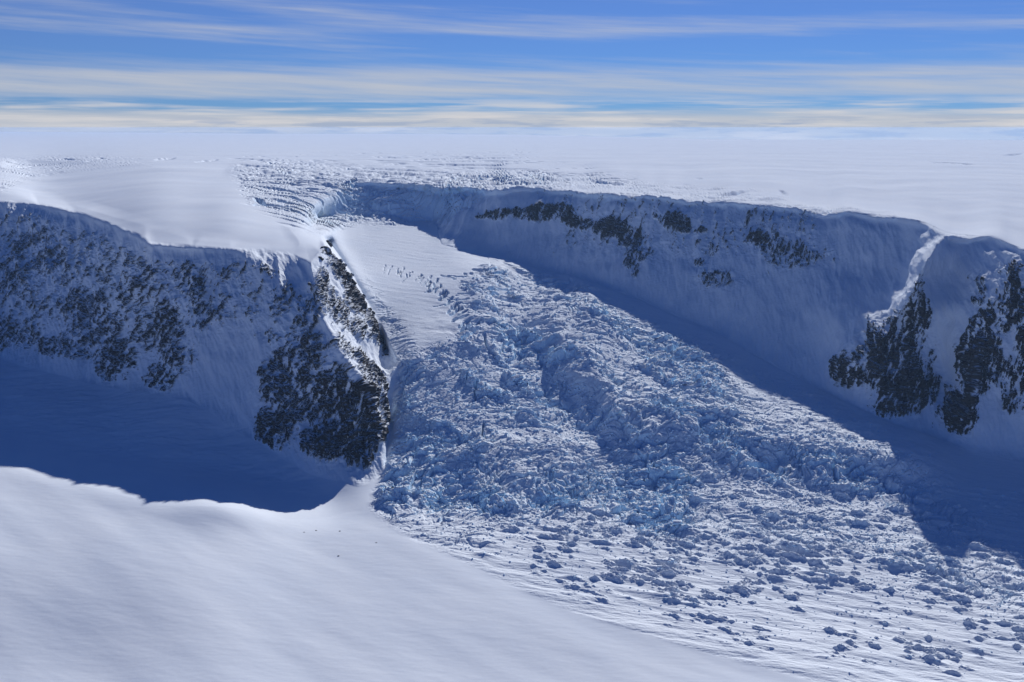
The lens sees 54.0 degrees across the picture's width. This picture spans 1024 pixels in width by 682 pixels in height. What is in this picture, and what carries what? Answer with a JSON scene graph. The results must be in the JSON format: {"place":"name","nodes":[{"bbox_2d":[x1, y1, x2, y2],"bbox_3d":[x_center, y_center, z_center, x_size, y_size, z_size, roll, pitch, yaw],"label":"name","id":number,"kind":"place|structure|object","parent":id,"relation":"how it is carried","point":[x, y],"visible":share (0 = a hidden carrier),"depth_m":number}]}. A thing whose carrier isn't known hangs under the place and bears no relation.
{"place":"outdoors","nodes":[
{"label":"outdoors","id":0,"kind":"place"},
{"bbox_2d":[0,358,383,526],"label":"snow basin","id":1,"kind":"object","parent":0,"point":[168,453],"visible":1,"depth_m":297.89},
{"bbox_2d":[0,201,397,485],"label":"ridge","id":2,"kind":"structure","parent":0,"point":[287,356],"depth_m":349.30},
{"bbox_2d":[234,165,573,228],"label":"icefall","id":3,"kind":"object","parent":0,"point":[309,196],"visible":0.94,"depth_m":577.25},
{"bbox_2d":[0,469,813,681],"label":"snow slope","id":4,"kind":"structure","parent":0,"point":[96,587],"depth_m":211.41},
{"bbox_2d":[0,132,1023,363],"bbox_3d":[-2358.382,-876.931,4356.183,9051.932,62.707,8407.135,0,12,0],"label":"plateau","id":5,"kind":"structure","parent":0,"point":[183,189],"depth_m":705.39},
{"bbox_2d":[0,0,1023,139],"label":"sky","id":6,"kind":"structure","parent":0,"point":[684,69]},
{"bbox_2d":[321,215,1023,681],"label":"glacier","id":7,"kind":"object","parent":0,"point":[415,279],"visible":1,"depth_m":280.24},
{"bbox_2d":[652,507,659,513],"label":"ice block","id":8,"kind":"object","parent":7,"relation":"on","point":[655,509],"depth_m":263.69},
{"bbox_2d":[663,592,670,598],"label":"ice block","id":9,"kind":"object","parent":7,"relation":"on","point":[667,595],"depth_m":218.88},
{"bbox_2d":[669,520,681,524],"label":"ice block","id":10,"kind":"object","parent":7,"relation":"on","point":[675,522],"depth_m":254.24},
{"bbox_2d":[363,264,1023,678],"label":"ice rubble","id":11,"kind":"object","parent":7,"relation":"on","point":[643,490],"visible":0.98,"depth_m":293.27},
{"bbox_2d":[887,557,899,563],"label":"ice block","id":12,"kind":"object","parent":7,"relation":"on","point":[893,560],"depth_m":239.18},
{"bbox_2d":[435,186,1023,460],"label":"cliff","id":13,"kind":"structure","parent":0,"point":[912,324],"depth_m":395.88}
]}

